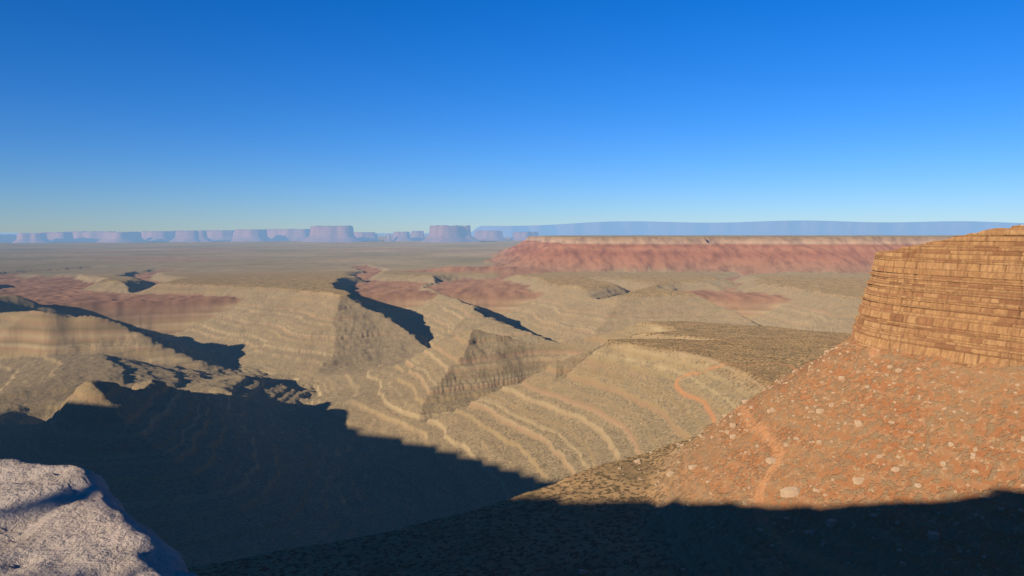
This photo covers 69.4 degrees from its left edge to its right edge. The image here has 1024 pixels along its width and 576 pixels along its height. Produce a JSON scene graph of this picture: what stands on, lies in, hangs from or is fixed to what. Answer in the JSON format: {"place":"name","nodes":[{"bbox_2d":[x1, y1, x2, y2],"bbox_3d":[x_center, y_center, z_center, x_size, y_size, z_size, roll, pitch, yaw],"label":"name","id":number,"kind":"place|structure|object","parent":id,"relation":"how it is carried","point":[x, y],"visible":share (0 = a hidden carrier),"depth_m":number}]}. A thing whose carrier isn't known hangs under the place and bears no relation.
{"place":"outdoors","nodes":[
{"label":"outdoors","id":0,"kind":"place"},
{"bbox_2d":[0,224,1023,575],"bbox_3d":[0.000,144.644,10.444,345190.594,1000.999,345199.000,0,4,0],"label":"terrain","id":1,"kind":"structure","parent":0,"point":[382,406],"depth_m":1867.79},
{"bbox_2d":[0,234,16,241],"bbox_3d":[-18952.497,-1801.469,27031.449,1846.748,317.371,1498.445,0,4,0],"label":"mesa","id":2,"kind":"structure","parent":1,"relation":"on","point":[8,238],"depth_m":26825.19},
{"bbox_2d":[12,233,53,242],"bbox_3d":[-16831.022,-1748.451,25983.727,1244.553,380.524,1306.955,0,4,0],"label":"mesa","id":3,"kind":"structure","parent":1,"relation":"on","point":[32,237],"depth_m":25701.88},
{"bbox_2d":[37,232,78,241],"bbox_3d":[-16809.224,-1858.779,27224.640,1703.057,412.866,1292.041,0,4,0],"label":"mesa","id":4,"kind":"structure","parent":1,"relation":"on","point":[60,236],"depth_m":26889.52},
{"bbox_2d":[66,231,114,241],"bbox_3d":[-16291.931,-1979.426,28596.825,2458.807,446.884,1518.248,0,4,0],"label":"mesa","id":5,"kind":"structure","parent":1,"relation":"on","point":[86,236],"depth_m":28147.30},
{"bbox_2d":[0,458,197,575],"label":"rim rock","id":6,"kind":"object","parent":1,"relation":"on","point":[63,520],"visible":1,"depth_m":4.38},
{"bbox_2d":[97,232,147,242],"bbox_3d":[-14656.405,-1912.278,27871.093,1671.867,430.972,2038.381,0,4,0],"label":"mesa","id":7,"kind":"structure","parent":1,"relation":"on","point":[115,237],"depth_m":27286.12},
{"bbox_2d":[141,231,175,241],"bbox_3d":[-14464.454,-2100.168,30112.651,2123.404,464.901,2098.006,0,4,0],"label":"mesa","id":8,"kind":"structure","parent":1,"relation":"on","point":[158,236],"depth_m":29450.50},
{"bbox_2d":[169,230,213,241],"bbox_3d":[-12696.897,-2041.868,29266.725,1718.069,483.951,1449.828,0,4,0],"label":"mesa","id":9,"kind":"structure","parent":1,"relation":"on","point":[191,236],"depth_m":28934.34},
{"bbox_2d":[204,230,233,240],"bbox_3d":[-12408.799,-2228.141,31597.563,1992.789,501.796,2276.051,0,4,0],"label":"mesa","id":10,"kind":"structure","parent":1,"relation":"on","point":[219,235],"depth_m":30865.67},
{"bbox_2d":[227,229,273,241],"bbox_3d":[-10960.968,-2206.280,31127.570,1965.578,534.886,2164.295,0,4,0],"label":"mesa","id":11,"kind":"structure","parent":1,"relation":"on","point":[251,235],"depth_m":30478.44},
{"bbox_2d":[267,229,309,240],"bbox_3d":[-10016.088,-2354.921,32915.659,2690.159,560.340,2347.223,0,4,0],"label":"mesa","id":12,"kind":"structure","parent":1,"relation":"on","point":[287,234],"depth_m":32220.94},
{"bbox_2d":[300,225,363,241],"bbox_3d":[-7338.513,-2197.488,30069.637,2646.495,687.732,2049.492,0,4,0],"label":"butte","id":13,"kind":"object","parent":1,"relation":"on","point":[331,233],"visible":0.95,"depth_m":29565.38},
{"bbox_2d":[354,232,379,240],"bbox_3d":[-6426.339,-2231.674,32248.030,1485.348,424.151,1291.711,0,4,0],"label":"mesa","id":14,"kind":"structure","parent":1,"relation":"on","point":[366,236],"depth_m":32011.22},
{"bbox_2d":[385,234,392,240],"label":"spire","id":15,"kind":"structure","parent":1,"relation":"on","point":[388,237],"depth_m":31402.31},
{"bbox_2d":[392,231,414,240],"bbox_3d":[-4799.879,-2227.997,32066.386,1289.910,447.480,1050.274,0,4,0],"label":"butte","id":16,"kind":"object","parent":1,"relation":"on","point":[401,236],"visible":0.9,"depth_m":31862.25},
{"bbox_2d":[410,231,424,240],"bbox_3d":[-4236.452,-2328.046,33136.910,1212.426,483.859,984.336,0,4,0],"label":"butte","id":17,"kind":"object","parent":1,"relation":"on","point":[417,235],"visible":0.77,"depth_m":32977.09},
{"bbox_2d":[420,225,480,241],"bbox_3d":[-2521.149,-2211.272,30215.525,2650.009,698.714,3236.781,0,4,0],"label":"butte","id":18,"kind":"object","parent":1,"relation":"on","point":[446,233],"visible":0.92,"depth_m":29303.85},
{"bbox_2d":[474,230,507,240],"bbox_3d":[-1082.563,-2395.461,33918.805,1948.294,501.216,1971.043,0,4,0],"label":"mesa","id":19,"kind":"structure","parent":1,"relation":"on","point":[491,235],"depth_m":33311.17},
{"bbox_2d":[509,232,538,240],"bbox_3d":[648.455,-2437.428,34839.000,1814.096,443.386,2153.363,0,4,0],"label":"mesa","id":20,"kind":"structure","parent":1,"relation":"on","point":[519,236],"depth_m":34128.69},
{"bbox_2d":[549,343,1023,575],"bbox_3d":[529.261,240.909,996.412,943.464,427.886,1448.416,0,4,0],"label":"talus rocks","id":21,"kind":"object","parent":1,"relation":"on","point":[793,491],"visible":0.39,"depth_m":617.89},
{"bbox_2d":[851,225,1023,367],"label":"cliff face","id":22,"kind":"object","parent":1,"relation":"attached to","point":[958,300],"visible":0.99,"depth_m":637.98},
{"bbox_2d":[0,0,1023,232],"label":"sky","id":23,"kind":"structure","parent":0,"point":[377,116]},
{"bbox_2d":[471,220,1023,236],"bbox_3d":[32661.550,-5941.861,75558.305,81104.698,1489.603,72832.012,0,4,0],"label":"plateau","id":24,"kind":"structure","parent":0,"point":[801,227],"depth_m":56750.38}
]}

